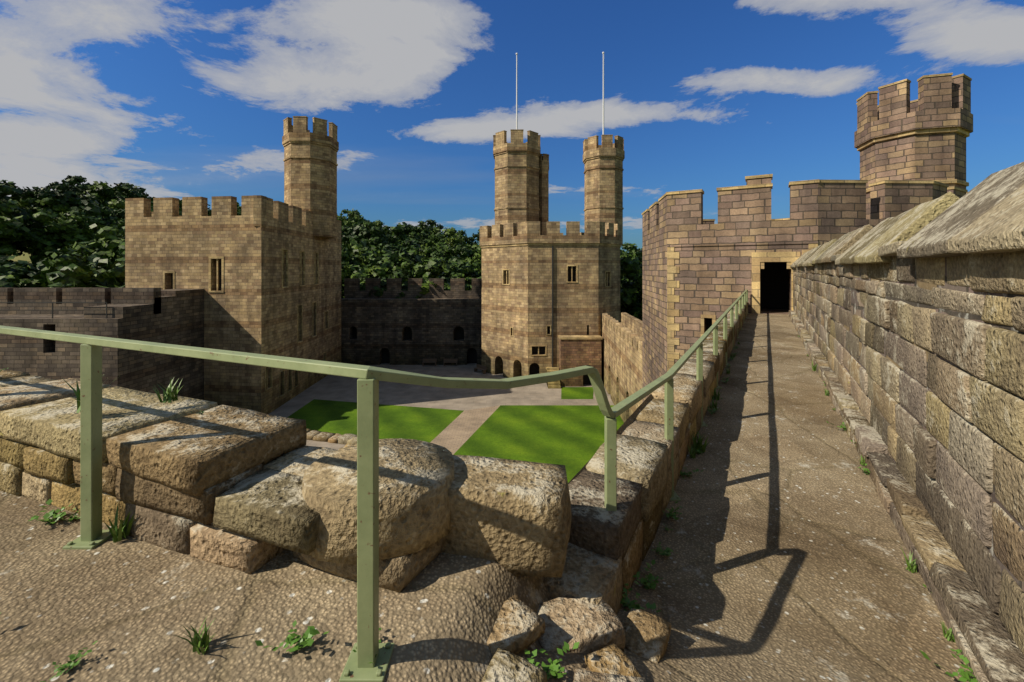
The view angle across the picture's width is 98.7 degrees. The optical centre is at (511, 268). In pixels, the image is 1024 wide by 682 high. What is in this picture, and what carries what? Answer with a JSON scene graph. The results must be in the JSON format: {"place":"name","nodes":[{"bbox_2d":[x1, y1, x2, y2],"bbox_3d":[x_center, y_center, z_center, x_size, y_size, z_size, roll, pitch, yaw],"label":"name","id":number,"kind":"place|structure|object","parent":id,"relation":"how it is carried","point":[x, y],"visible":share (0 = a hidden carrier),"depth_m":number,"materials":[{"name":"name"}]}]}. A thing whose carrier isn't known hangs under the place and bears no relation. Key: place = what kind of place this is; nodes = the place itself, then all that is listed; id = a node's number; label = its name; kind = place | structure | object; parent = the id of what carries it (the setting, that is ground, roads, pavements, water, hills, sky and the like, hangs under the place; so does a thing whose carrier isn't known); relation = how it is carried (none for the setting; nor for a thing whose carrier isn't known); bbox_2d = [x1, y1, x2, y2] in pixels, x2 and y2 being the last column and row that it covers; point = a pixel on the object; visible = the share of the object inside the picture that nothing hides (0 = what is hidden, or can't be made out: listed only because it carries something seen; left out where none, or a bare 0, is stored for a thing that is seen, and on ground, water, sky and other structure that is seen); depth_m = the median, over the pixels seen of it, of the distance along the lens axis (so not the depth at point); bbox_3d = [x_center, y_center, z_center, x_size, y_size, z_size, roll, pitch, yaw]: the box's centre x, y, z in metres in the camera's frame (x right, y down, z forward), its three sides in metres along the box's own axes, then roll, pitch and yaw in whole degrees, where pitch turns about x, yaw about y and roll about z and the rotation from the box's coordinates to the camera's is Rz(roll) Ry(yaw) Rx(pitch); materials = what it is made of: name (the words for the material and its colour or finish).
{"place":"outdoors","nodes":[
{"label":"outdoors","id":0,"kind":"place"},
{"bbox_2d":[9,247,42,265],"bbox_3d":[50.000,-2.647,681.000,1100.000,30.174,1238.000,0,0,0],"label":"hills","id":1,"kind":"structure","parent":0,"point":[24,258],"depth_m":77.00,"materials":[{"name":"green plant"}]},
{"bbox_2d":[0,200,29,256],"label":"tree","id":2,"kind":"object","parent":1,"relation":"on","point":[10,227],"visible":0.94,"depth_m":62.16,"materials":[{"name":"green plant"}]},
{"bbox_2d":[0,179,39,256],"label":"tree","id":3,"kind":"object","parent":1,"relation":"on","point":[8,188],"visible":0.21,"depth_m":66.98,"materials":[{"name":"green plant"}]},
{"bbox_2d":[8,196,72,224],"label":"tree","id":4,"kind":"object","parent":1,"relation":"on","point":[57,209],"visible":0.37,"depth_m":85.93,"materials":[{"name":"green plant"}]},
{"bbox_2d":[11,209,103,259],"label":"tree","id":5,"kind":"object","parent":1,"relation":"on","point":[41,217],"visible":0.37,"depth_m":66.41,"materials":[{"name":"green plant"}]},
{"bbox_2d":[14,182,101,215],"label":"tree","id":6,"kind":"object","parent":1,"relation":"on","point":[67,193],"visible":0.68,"depth_m":88.90,"materials":[{"name":"green plant"}]},
{"bbox_2d":[13,209,109,255],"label":"tree","id":7,"kind":"object","parent":1,"relation":"on","point":[39,228],"visible":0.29,"depth_m":67.06,"materials":[{"name":"green plant"}]},
{"bbox_2d":[32,242,102,265],"bbox_3d":[-63.073,0.462,64.851,10.834,9.254,9.940,0,0,-42],"label":"tree","id":8,"kind":"object","parent":1,"relation":"on","point":[63,247],"visible":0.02,"depth_m":60.62,"materials":[{"name":"green plant"}]},
{"bbox_2d":[48,175,91,195],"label":"tree","id":9,"kind":"object","parent":1,"relation":"on","point":[72,180],"visible":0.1,"depth_m":111.11,"materials":[{"name":"green plant"}]},
{"bbox_2d":[50,214,124,246],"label":"tree","id":10,"kind":"object","parent":1,"relation":"on","point":[73,220],"visible":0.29,"depth_m":68.32,"materials":[{"name":"green plant"}]},
{"bbox_2d":[63,224,124,265],"bbox_3d":[-54.541,-0.357,63.804,12.439,13.926,12.099,0,0,9],"label":"tree","id":11,"kind":"object","parent":1,"relation":"on","point":[111,236],"visible":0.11,"depth_m":59.53,"materials":[{"name":"green plant"}]},
{"bbox_2d":[71,200,124,232],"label":"tree","id":12,"kind":"object","parent":1,"relation":"on","point":[92,208],"visible":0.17,"depth_m":75.10,"materials":[{"name":"green plant"}]},
{"bbox_2d":[77,181,129,206],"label":"tree","id":13,"kind":"object","parent":1,"relation":"on","point":[91,191],"visible":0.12,"depth_m":95.84,"materials":[{"name":"green plant"}]},
{"bbox_2d":[95,241,124,263],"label":"tree","id":14,"kind":"object","parent":1,"relation":"on","point":[121,247],"visible":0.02,"depth_m":56.83,"materials":[{"name":"green plant"}]},
{"bbox_2d":[95,182,152,207],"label":"tree","id":15,"kind":"object","parent":1,"relation":"on","point":[121,187],"visible":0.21,"depth_m":97.08,"materials":[{"name":"green plant"}]},
{"bbox_2d":[108,198,152,214],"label":"tree","id":16,"kind":"object","parent":1,"relation":"on","point":[116,205],"visible":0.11,"depth_m":92.26,"materials":[{"name":"green plant"}]},
{"bbox_2d":[112,186,148,197],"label":"tree","id":17,"kind":"object","parent":1,"relation":"on","point":[140,190],"visible":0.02,"depth_m":121.91,"materials":[{"name":"green plant"}]},
{"bbox_2d":[341,250,355,291],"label":"tree","id":18,"kind":"object","parent":1,"relation":"on","point":[347,269],"visible":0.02,"depth_m":65.24,"materials":[{"name":"green plant"}]},
{"bbox_2d":[337,209,366,225],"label":"tree","id":19,"kind":"object","parent":1,"relation":"on","point":[351,214],"visible":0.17,"depth_m":130.99,"materials":[{"name":"green plant"}]},
{"bbox_2d":[341,219,363,241],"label":"tree","id":20,"kind":"object","parent":1,"relation":"on","point":[349,223],"visible":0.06,"depth_m":122.03,"materials":[{"name":"green plant"}]},
{"bbox_2d":[341,223,373,246],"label":"tree","id":21,"kind":"object","parent":1,"relation":"on","point":[353,232],"visible":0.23,"depth_m":102.46,"materials":[{"name":"green plant"}]},
{"bbox_2d":[341,245,375,271],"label":"tree","id":22,"kind":"object","parent":1,"relation":"on","point":[352,257],"visible":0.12,"depth_m":71.31,"materials":[{"name":"green plant"}]},
{"bbox_2d":[346,214,384,226],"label":"tree","id":23,"kind":"object","parent":1,"relation":"on","point":[359,219],"visible":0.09,"depth_m":125.96,"materials":[{"name":"green plant"}]},
{"bbox_2d":[341,269,393,298],"bbox_3d":[-22.320,5.149,65.669,11.095,10.271,10.392,0,0,41],"label":"tree","id":24,"kind":"object","parent":1,"relation":"on","point":[362,287],"visible":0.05,"depth_m":63.87,"materials":[{"name":"green plant"}]},
{"bbox_2d":[344,240,392,260],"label":"tree","id":25,"kind":"object","parent":1,"relation":"on","point":[379,250],"visible":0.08,"depth_m":77.52,"materials":[{"name":"green plant"}]},
{"bbox_2d":[341,264,400,298],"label":"tree","id":26,"kind":"object","parent":1,"relation":"on","point":[376,271],"visible":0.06,"depth_m":65.85,"materials":[{"name":"green plant"}]},
{"bbox_2d":[341,266,404,295],"bbox_3d":[-20.237,4.754,69.399,13.949,10.934,13.034,0,0,-32],"label":"tree","id":27,"kind":"object","parent":1,"relation":"on","point":[362,273],"visible":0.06,"depth_m":64.37,"materials":[{"name":"green plant"}]},
{"bbox_2d":[351,221,402,247],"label":"tree","id":28,"kind":"object","parent":1,"relation":"on","point":[377,235],"visible":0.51,"depth_m":102.89,"materials":[{"name":"green plant"}]},
{"bbox_2d":[353,247,428,275],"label":"tree","id":29,"kind":"object","parent":1,"relation":"on","point":[390,258],"visible":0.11,"depth_m":70.91,"materials":[{"name":"green plant"}]},
{"bbox_2d":[362,262,444,298],"bbox_3d":[-14.571,4.969,64.588,14.013,12.073,13.049,0,0,3],"label":"tree","id":30,"kind":"object","parent":1,"relation":"on","point":[404,273],"visible":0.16,"depth_m":59.91,"materials":[{"name":"green plant"}]},
{"bbox_2d":[379,239,430,257],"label":"tree","id":31,"kind":"object","parent":1,"relation":"on","point":[407,243],"visible":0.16,"depth_m":96.08,"materials":[{"name":"green plant"}]},
{"bbox_2d":[388,222,431,246],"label":"tree","id":32,"kind":"object","parent":1,"relation":"on","point":[399,228],"visible":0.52,"depth_m":117.75,"materials":[{"name":"green plant"}]},
{"bbox_2d":[398,224,424,245],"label":"tree","id":33,"kind":"object","parent":1,"relation":"on","point":[417,230],"visible":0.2,"depth_m":120.31,"materials":[{"name":"green plant"}]},
{"bbox_2d":[419,243,431,255],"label":"tree","id":34,"kind":"object","parent":1,"relation":"on","point":[425,252],"visible":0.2,"depth_m":110.19,"materials":[{"name":"green plant"}]},
{"bbox_2d":[417,219,444,237],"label":"tree","id":35,"kind":"object","parent":1,"relation":"on","point":[431,224],"visible":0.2,"depth_m":136.53,"materials":[{"name":"green plant"}]},
{"bbox_2d":[396,256,466,294],"bbox_3d":[-12.657,4.648,65.273,15.303,12.874,14.433,0,0,-31],"label":"tree","id":36,"kind":"object","parent":1,"relation":"on","point":[427,269],"visible":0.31,"depth_m":61.91,"materials":[{"name":"green plant"}]},
{"bbox_2d":[419,232,447,247],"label":"tree","id":37,"kind":"object","parent":1,"relation":"on","point":[437,238],"visible":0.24,"depth_m":117.27,"materials":[{"name":"green plant"}]},
{"bbox_2d":[409,258,479,277],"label":"tree","id":38,"kind":"object","parent":1,"relation":"on","point":[455,263],"visible":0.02,"depth_m":72.72,"materials":[{"name":"green plant"}]},
{"bbox_2d":[430,227,465,246],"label":"tree","id":39,"kind":"object","parent":1,"relation":"on","point":[448,232],"visible":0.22,"depth_m":125.57,"materials":[{"name":"green plant"}]},
{"bbox_2d":[427,242,471,256],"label":"tree","id":40,"kind":"object","parent":1,"relation":"on","point":[438,248],"visible":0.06,"depth_m":110.63,"materials":[{"name":"green plant"}]},
{"bbox_2d":[436,272,471,290],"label":"tree","id":41,"kind":"object","parent":1,"relation":"on","point":[466,285],"visible":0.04,"depth_m":66.48,"materials":[{"name":"green plant"}]},
{"bbox_2d":[429,256,481,285],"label":"tree","id":42,"kind":"object","parent":1,"relation":"on","point":[469,268],"visible":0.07,"depth_m":70.71,"materials":[{"name":"green plant"}]},
{"bbox_2d":[432,242,480,260],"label":"tree","id":43,"kind":"object","parent":1,"relation":"on","point":[460,248],"visible":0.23,"depth_m":104.54,"materials":[{"name":"green plant"}]},
{"bbox_2d":[448,264,467,278],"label":"tree","id":44,"kind":"object","parent":1,"relation":"on","point":[459,270],"visible":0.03,"depth_m":69.90,"materials":[{"name":"green plant"}]},
{"bbox_2d":[446,230,475,247],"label":"tree","id":45,"kind":"object","parent":1,"relation":"on","point":[468,240],"visible":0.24,"depth_m":140.83,"materials":[{"name":"green plant"}]},
{"bbox_2d":[445,254,481,263],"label":"tree","id":46,"kind":"object","parent":1,"relation":"on","point":[458,257],"depth_m":79.94,"materials":[{"name":"green plant"}]},
{"bbox_2d":[465,250,481,262],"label":"tree","id":47,"kind":"object","parent":1,"relation":"on","point":[478,256],"visible":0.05,"depth_m":98.72,"materials":[{"name":"green plant"}]},
{"bbox_2d":[468,260,481,275],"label":"tree","id":48,"kind":"object","parent":1,"relation":"on","point":[479,268],"visible":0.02,"depth_m":76.40,"materials":[{"name":"green plant"}]},
{"bbox_2d":[470,226,491,243],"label":"tree","id":49,"kind":"object","parent":1,"relation":"on","point":[475,236],"visible":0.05,"depth_m":151.64,"materials":[{"name":"green plant"}]},
{"bbox_2d":[620,242,640,263],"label":"tree","id":50,"kind":"object","parent":1,"relation":"on","point":[630,248],"visible":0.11,"depth_m":124.34,"materials":[{"name":"green plant"}]},
{"bbox_2d":[620,278,641,316],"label":"tree","id":51,"kind":"object","parent":1,"relation":"on","point":[631,286],"visible":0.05,"depth_m":62.33,"materials":[{"name":"green plant"}]},
{"bbox_2d":[620,248,641,320],"bbox_3d":[17.854,4.878,60.790,11.960,15.744,11.386,0,0,29],"label":"tree","id":52,"kind":"object","parent":1,"relation":"on","point":[630,269],"visible":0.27,"depth_m":57.63,"materials":[{"name":"green plant"}]},
{"bbox_2d":[0,313,160,393],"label":"curtain wall","id":53,"kind":"structure","parent":0,"point":[123,368],"depth_m":29.00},
{"bbox_2d":[125,226,340,413],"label":"castle tower","id":54,"kind":"structure","parent":0,"point":[252,308],"depth_m":37.55,"materials":[{"name":"stone"}]},
{"bbox_2d":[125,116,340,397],"bbox_3d":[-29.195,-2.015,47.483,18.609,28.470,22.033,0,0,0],"label":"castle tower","id":55,"kind":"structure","parent":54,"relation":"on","point":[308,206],"depth_m":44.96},
{"bbox_2d":[287,399,462,442],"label":"lawn","id":56,"kind":"structure","parent":0,"point":[429,425],"depth_m":36.45,"materials":[{"name":"green plant"}]},
{"bbox_2d":[306,440,345,449],"bbox_3d":[-14.700,12.438,30.500,9.157,0.001,5.634,0,0,12],"label":"ruin earth patch","id":57,"kind":"object","parent":56,"relation":"on","point":[335,446],"depth_m":31.14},
{"bbox_2d":[306,428,356,449],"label":"courtyard ruin footings","id":58,"kind":"object","parent":56,"relation":"on","point":[336,438],"visible":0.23,"depth_m":31.68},
{"bbox_2d":[341,298,481,364],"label":"curtain wall","id":59,"kind":"structure","parent":0,"point":[411,320],"depth_m":57.00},
{"bbox_2d":[269,363,613,417],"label":"courtyard paving","id":60,"kind":"structure","parent":0,"point":[335,388],"depth_m":43.56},
{"bbox_2d":[0,288,203,399],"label":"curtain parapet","id":61,"kind":"structure","parent":60,"relation":"on","point":[181,311],"depth_m":32.28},
{"bbox_2d":[0,302,106,317],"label":"rail wall","id":62,"kind":"structure","parent":61,"relation":"on","point":[59,302],"depth_m":29.25,"materials":[{"name":"metal"}]},
{"bbox_2d":[341,278,481,344],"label":"battlements","id":63,"kind":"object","parent":60,"relation":"on","point":[394,287],"depth_m":59.00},
{"bbox_2d":[422,359,486,373],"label":"benches","id":64,"kind":"object","parent":60,"relation":"on","point":[481,367],"visible":1,"depth_m":56.25,"materials":[{"name":"brown wood"}]},
{"bbox_2d":[430,405,499,454],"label":"diagonal path","id":65,"kind":"structure","parent":60,"relation":"on","point":[456,434],"depth_m":34.28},
{"bbox_2d":[480,129,624,388],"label":"castle tower","id":66,"kind":"structure","parent":60,"relation":"on","point":[521,171],"depth_m":51.60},
{"bbox_2d":[516,52,603,134],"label":"flagpoles","id":67,"kind":"object","parent":66,"relation":"on","point":[603,91],"visible":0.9,"depth_m":52.95,"materials":[{"name":"white"}]},
{"bbox_2d":[561,387,593,398],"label":"lawn","id":68,"kind":"structure","parent":60,"relation":"on","point":[576,392],"depth_m":44.25,"materials":[{"name":"green plant"}]},
{"bbox_2d":[602,332,641,421],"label":"curtain wall","id":69,"kind":"structure","parent":60,"relation":"on","point":[621,376],"depth_m":37.52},
{"bbox_2d":[602,312,641,371],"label":"stone wall","id":70,"kind":"structure","parent":69,"relation":"on","point":[624,336],"depth_m":38.01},
{"bbox_2d":[0,394,972,681],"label":"gravel ground","id":71,"kind":"structure","parent":0,"point":[784,560],"depth_m":2.11,"materials":[{"name":"gravel"}]},
{"bbox_2d":[29,499,72,524],"bbox_3d":[-2.550,1.359,2.438,0.153,0.088,0.298,0,0,-30],"label":"weed tuft","id":72,"kind":"object","parent":71,"relation":"on","point":[56,517],"visible":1,"depth_m":2.42,"materials":[{"name":"green plant"}]},
{"bbox_2d":[40,641,96,681],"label":"weed","id":73,"kind":"object","parent":71,"relation":"on","point":[71,664],"visible":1,"depth_m":1.53,"materials":[{"name":"green plant"}]},
{"bbox_2d":[103,505,134,542],"bbox_3d":[-2.023,1.314,2.287,0.171,0.164,0.162,0,0,-18],"label":"weed tuft","id":74,"kind":"object","parent":71,"relation":"on","point":[123,530],"visible":0.91,"depth_m":2.27,"materials":[{"name":"green plant"}]},
{"bbox_2d":[175,619,215,654],"bbox_3d":[-1.143,1.336,1.614,0.119,0.120,0.126,0,0,10],"label":"weed tuft","id":75,"kind":"object","parent":71,"relation":"on","point":[200,643],"visible":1,"depth_m":1.61,"materials":[{"name":"green plant"}]},
{"bbox_2d":[255,620,328,651],"bbox_3d":[-0.797,1.363,1.619,0.253,0.074,0.130,0,0,3],"label":"weed","id":76,"kind":"object","parent":71,"relation":"on","point":[307,636],"visible":1,"depth_m":1.62,"materials":[{"name":"green plant"}]},
{"bbox_2d":[525,641,578,679],"bbox_3d":[0.150,1.531,1.699,0.271,0.080,0.139,0,0,-12],"label":"weed","id":77,"kind":"object","parent":71,"relation":"on","point":[556,666],"visible":0.79,"depth_m":1.71,"materials":[{"name":"green plant"}]},
{"bbox_2d":[482,543,670,681],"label":"loose rocks","id":78,"kind":"object","parent":71,"relation":"on","point":[582,606],"visible":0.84,"depth_m":1.96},
{"bbox_2d":[620,583,660,611],"bbox_3d":[0.659,1.816,2.389,0.148,0.085,0.289,0,0,-34],"label":"weed","id":79,"kind":"object","parent":71,"relation":"on","point":[630,604],"visible":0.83,"depth_m":2.40,"materials":[{"name":"green plant"}]},
{"bbox_2d":[633,559,662,589],"bbox_3d":[0.838,1.891,2.688,0.289,0.085,0.148,0,0,-42],"label":"weed","id":80,"kind":"object","parent":71,"relation":"on","point":[650,576],"visible":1,"depth_m":2.67,"materials":[{"name":"green plant"}]},
{"bbox_2d":[649,542,672,555],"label":"weed","id":81,"kind":"object","parent":71,"relation":"on","point":[666,551],"visible":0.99,"depth_m":2.99,"materials":[{"name":"green plant"}]},
{"bbox_2d":[663,501,682,520],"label":"weed","id":82,"kind":"object","parent":71,"relation":"on","point":[673,514],"visible":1,"depth_m":3.45,"materials":[{"name":"green plant"}]},
{"bbox_2d":[691,429,707,452],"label":"weed tuft","id":83,"kind":"object","parent":71,"relation":"on","point":[699,445],"visible":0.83,"depth_m":4.72,"materials":[{"name":"green plant"}]},
{"bbox_2d":[788,310,1023,681],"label":"parapet foot stones","id":84,"kind":"object","parent":71,"relation":"on","point":[986,644],"visible":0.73,"depth_m":2.71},
{"bbox_2d":[901,548,918,572],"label":"weed tuft","id":85,"kind":"object","parent":71,"relation":"on","point":[913,567],"visible":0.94,"depth_m":2.84,"materials":[{"name":"green plant"}]},
{"bbox_2d":[941,621,954,641],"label":"weed tuft","id":86,"kind":"object","parent":71,"relation":"on","point":[948,635],"visible":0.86,"depth_m":2.31,"materials":[{"name":"green plant"}]},
{"bbox_2d":[920,650,977,681],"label":"weed tuft","id":87,"kind":"object","parent":71,"relation":"on","point":[966,675],"visible":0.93,"depth_m":2.06,"materials":[{"name":"green plant"}]},
{"bbox_2d":[0,0,1023,252],"label":"sky","id":88,"kind":"structure","parent":0,"point":[179,99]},
{"bbox_2d":[453,405,623,482],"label":"lawn","id":89,"kind":"structure","parent":0,"point":[570,438],"depth_m":32.84,"materials":[{"name":"green plant"}]},
{"bbox_2d":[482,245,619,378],"bbox_3d":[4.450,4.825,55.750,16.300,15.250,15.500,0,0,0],"label":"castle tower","id":90,"kind":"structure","parent":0,"point":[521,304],"depth_m":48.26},
{"bbox_2d":[559,339,600,386],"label":"eagle forebuilding","id":91,"kind":"structure","parent":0,"point":[573,353],"depth_m":46.50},
{"bbox_2d":[642,243,824,402],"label":"castle tower","id":92,"kind":"structure","parent":0,"point":[715,280],"depth_m":20.74,"materials":[{"name":"stone"}]},
{"bbox_2d":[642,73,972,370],"bbox_3d":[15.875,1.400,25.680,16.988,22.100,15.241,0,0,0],"label":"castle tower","id":93,"kind":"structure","parent":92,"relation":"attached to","point":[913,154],"depth_m":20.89,"materials":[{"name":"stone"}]},
{"bbox_2d":[703,313,855,448],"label":"walkway","id":94,"kind":"structure","parent":0,"point":[774,386],"depth_m":7.03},
{"bbox_2d":[792,250,1023,652],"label":"parapet wall","id":95,"kind":"structure","parent":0,"point":[949,476],"depth_m":2.74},
{"bbox_2d":[790,162,1023,267],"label":"parapet coping","id":96,"kind":"object","parent":95,"relation":"on","point":[986,215],"visible":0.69,"depth_m":2.92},
{"label":"ground surface","id":97,"kind":"structure","parent":0,"visible":0},
{"bbox_2d":[0,274,23,287],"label":"tree","id":98,"kind":"object","parent":97,"relation":"on","point":[5,284],"visible":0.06,"depth_m":44.15,"materials":[{"name":"green plant"}]},
{"bbox_2d":[0,255,46,287],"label":"tree","id":99,"kind":"object","parent":97,"relation":"on","point":[29,283],"visible":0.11,"depth_m":47.39,"materials":[{"name":"green plant"}]},
{"bbox_2d":[0,255,120,285],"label":"tree","id":100,"kind":"object","parent":97,"relation":"on","point":[35,269],"visible":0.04,"depth_m":47.55,"materials":[{"name":"green plant"}]},
{"bbox_2d":[32,248,124,287],"bbox_3d":[-45.264,5.281,46.477,12.941,14.939,14.259,0,0,-19],"label":"tree","id":101,"kind":"object","parent":97,"relation":"on","point":[74,269],"visible":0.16,"depth_m":45.39,"materials":[{"name":"green plant"}]},
{"bbox_2d":[86,254,124,285],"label":"tree","id":102,"kind":"object","parent":97,"relation":"on","point":[96,261],"depth_m":53.16,"materials":[{"name":"green plant"}]},
{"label":"curtain wall body","id":103,"kind":"object","parent":97,"relation":"on","visible":0},
{"bbox_2d":[0,369,571,592],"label":"ruined wall stones","id":104,"kind":"object","parent":103,"relation":"on","point":[249,491],"visible":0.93,"depth_m":2.20,"materials":[{"name":"stone"}]},
{"bbox_2d":[62,378,111,412],"bbox_3d":[-2.574,0.745,2.667,0.218,0.220,0.230,0,0,2],"label":"weed tuft","id":105,"kind":"object","parent":104,"relation":"on","point":[77,393],"visible":0.25,"depth_m":2.63,"materials":[{"name":"green plant"}]},
{"bbox_2d":[152,378,182,402],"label":"weed tuft","id":106,"kind":"object","parent":104,"relation":"on","point":[167,396],"visible":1,"depth_m":2.83,"materials":[{"name":"green plant"}]},
{"bbox_2d":[0,289,749,681],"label":"green railing","id":107,"kind":"object","parent":103,"relation":"on","point":[364,663],"visible":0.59,"depth_m":2.01,"materials":[{"name":"metal"}]},
{"bbox_2d":[568,301,747,597],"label":"low stone wall","id":108,"kind":"structure","parent":103,"relation":"on","point":[626,531],"depth_m":3.19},
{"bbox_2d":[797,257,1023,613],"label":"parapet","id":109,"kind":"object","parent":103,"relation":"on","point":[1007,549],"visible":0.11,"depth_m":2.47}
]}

